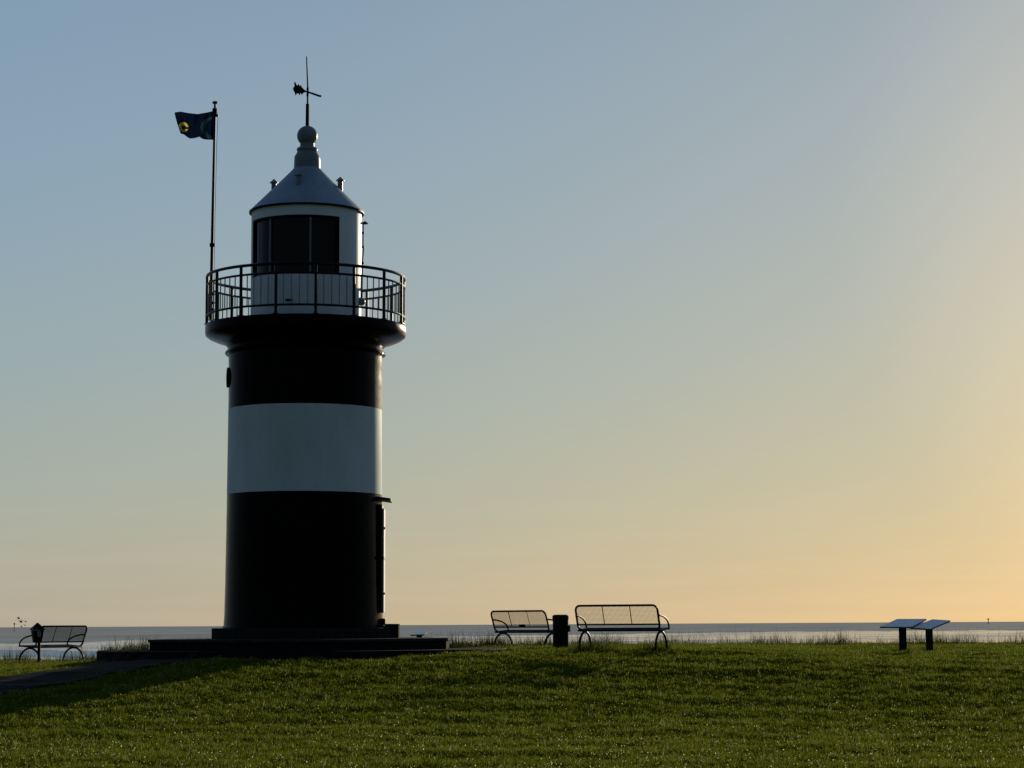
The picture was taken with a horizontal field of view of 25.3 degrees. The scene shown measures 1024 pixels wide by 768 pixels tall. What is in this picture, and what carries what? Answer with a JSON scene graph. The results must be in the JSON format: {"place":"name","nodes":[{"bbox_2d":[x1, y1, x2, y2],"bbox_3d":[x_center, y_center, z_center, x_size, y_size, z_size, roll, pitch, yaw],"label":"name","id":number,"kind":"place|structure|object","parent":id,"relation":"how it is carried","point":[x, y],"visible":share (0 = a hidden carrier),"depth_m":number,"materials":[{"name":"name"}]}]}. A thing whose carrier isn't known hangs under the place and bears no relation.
{"place":"outdoors","nodes":[
{"label":"outdoors","id":0,"kind":"place"},
{"bbox_2d":[0,650,96,658],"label":"tidal channel","id":1,"kind":"object","parent":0,"point":[47,652],"visible":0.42,"depth_m":446.08,"materials":[{"name":"liquid"}]},
{"bbox_2d":[0,653,199,691],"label":"path","id":2,"kind":"structure","parent":0,"point":[116,662],"depth_m":42.35,"materials":[{"name":"grey asphalt"}]},
{"bbox_2d":[97,647,505,652],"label":"pavement","id":3,"kind":"structure","parent":0,"point":[448,649],"depth_m":44.91,"materials":[{"name":"grey concrete"}]},
{"bbox_2d":[0,641,1023,767],"bbox_3d":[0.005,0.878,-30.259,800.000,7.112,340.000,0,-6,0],"label":"ground","id":4,"kind":"structure","parent":0,"point":[467,679],"depth_m":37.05,"materials":[{"name":"plant"}]},
{"bbox_2d":[30,623,44,662],"bbox_3d":[-11.088,6.067,53.245,0.300,0.976,0.240,3,-7,-28],"label":"hooded bin","id":5,"kind":"object","parent":4,"relation":"on","point":[37,630],"visible":0.9,"depth_m":53.21,"materials":[{"name":"black plastic"}]},
{"bbox_2d":[18,625,87,661],"bbox_3d":[-11.023,6.299,54.733,0.745,1.001,1.808,-4,-7,28],"label":"bench","id":6,"kind":"object","parent":4,"relation":"on","point":[73,634],"visible":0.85,"depth_m":54.68,"materials":[{"name":"black metal"}]},
{"bbox_2d":[148,637,450,650],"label":"stone terrace","id":7,"kind":"structure","parent":4,"relation":"on","point":[400,643],"depth_m":45.43,"materials":[{"name":"black stone"}]},
{"bbox_2d":[204,56,405,638],"bbox_3d":[-4.420,-0.857,48.861,4.289,12.584,4.289,0,-6,0],"label":"lighthouse","id":8,"kind":"object","parent":7,"relation":"on","point":[305,342],"visible":1,"depth_m":47.30,"materials":[{"name":"stone"}]},
{"bbox_2d":[209,101,217,319],"bbox_3d":[-6.440,-3.755,49.153,0.176,4.787,0.150,0,-6,0],"label":"flag pole","id":9,"kind":"object","parent":8,"relation":"attached to","point":[212,243],"visible":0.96,"depth_m":49.15,"materials":[{"name":"metal"}]},
{"bbox_2d":[175,111,213,139],"bbox_3d":[-6.874,-5.595,49.275,0.869,0.650,0.308,0,-6,0],"label":"flag","id":10,"kind":"object","parent":9,"relation":"attached to","point":[192,125],"visible":1,"depth_m":49.29,"materials":[{"name":"blue fabric"}]},
{"bbox_2d":[378,508,385,612],"bbox_3d":[-2.873,3.756,48.407,0.396,2.191,1.007,0,-6,0],"label":"door","id":11,"kind":"structure","parent":8,"relation":"in","point":[382,557],"depth_m":48.06,"materials":[{"name":"paint"}]},
{"bbox_2d":[96,649,505,660],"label":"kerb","id":12,"kind":"structure","parent":4,"relation":"on","point":[270,656],"depth_m":44.11,"materials":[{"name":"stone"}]},
{"bbox_2d":[410,631,430,636],"bbox_3d":[-2.215,6.235,55.246,0.349,0.502,0.507,-2,-6,16],"label":"info board","id":13,"kind":"object","parent":4,"relation":"on","point":[419,633],"visible":0.54,"depth_m":55.15,"materials":[{"name":"grey metal"}]},
{"bbox_2d":[40,630,936,661],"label":"weeds","id":14,"kind":"object","parent":4,"relation":"on","point":[453,644],"visible":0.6,"depth_m":49.55,"materials":[{"name":"green plant"}]},
{"bbox_2d":[490,610,552,644],"bbox_3d":[0.366,5.843,53.817,1.808,1.001,0.745,-6,-8,43],"label":"bench","id":15,"kind":"object","parent":4,"relation":"on","point":[499,614],"visible":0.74,"depth_m":53.66,"materials":[{"name":"black metal"}]},
{"bbox_2d":[552,615,569,648],"bbox_3d":[1.051,5.346,49.210,0.359,0.734,0.359,4,-8,-38],"label":"litter bin","id":16,"kind":"object","parent":4,"relation":"on","point":[561,628],"visible":0.88,"depth_m":49.07,"materials":[{"name":"black plastic"}]},
{"bbox_2d":[575,604,669,651],"bbox_3d":[2.197,4.894,45.402,1.808,1.001,0.745,-3,-7,24],"label":"bench","id":17,"kind":"object","parent":4,"relation":"on","point":[659,629],"visible":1,"depth_m":45.21,"materials":[{"name":"black metal"}]},
{"bbox_2d":[880,619,926,650],"bbox_3d":[8.549,5.532,49.789,1.056,0.803,0.493,-1,-6,5],"label":"info board","id":18,"kind":"object","parent":4,"relation":"on","point":[902,625],"visible":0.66,"depth_m":49.68,"materials":[{"name":"grey metal"}]},
{"bbox_2d":[910,619,949,650],"bbox_3d":[9.147,5.539,49.774,1.006,0.804,0.320,4,-8,-37],"label":"info board","id":19,"kind":"object","parent":4,"relation":"on","point":[929,626],"visible":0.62,"depth_m":49.68,"materials":[{"name":"grey metal"}]},
{"bbox_2d":[0,622,1023,643],"bbox_3d":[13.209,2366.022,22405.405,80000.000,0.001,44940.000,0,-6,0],"label":"sea","id":20,"kind":"structure","parent":0,"point":[9,635],"depth_m":2168.14,"materials":[{"name":"liquid"}]},
{"bbox_2d":[0,630,1023,660],"bbox_3d":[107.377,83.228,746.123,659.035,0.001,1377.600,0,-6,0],"label":"sea","id":21,"kind":"structure","parent":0,"point":[886,635],"depth_m":829.40,"materials":[{"name":"grey liquid"}]},
{"bbox_2d":[0,625,1023,660],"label":"tall grass","id":22,"kind":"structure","parent":0,"point":[842,641],"depth_m":55.76,"materials":[{"name":"green plant"}]},
{"bbox_2d":[0,0,1023,626],"label":"sky","id":23,"kind":"structure","parent":0,"point":[714,309],"materials":[{"name":"blue"}]}
]}

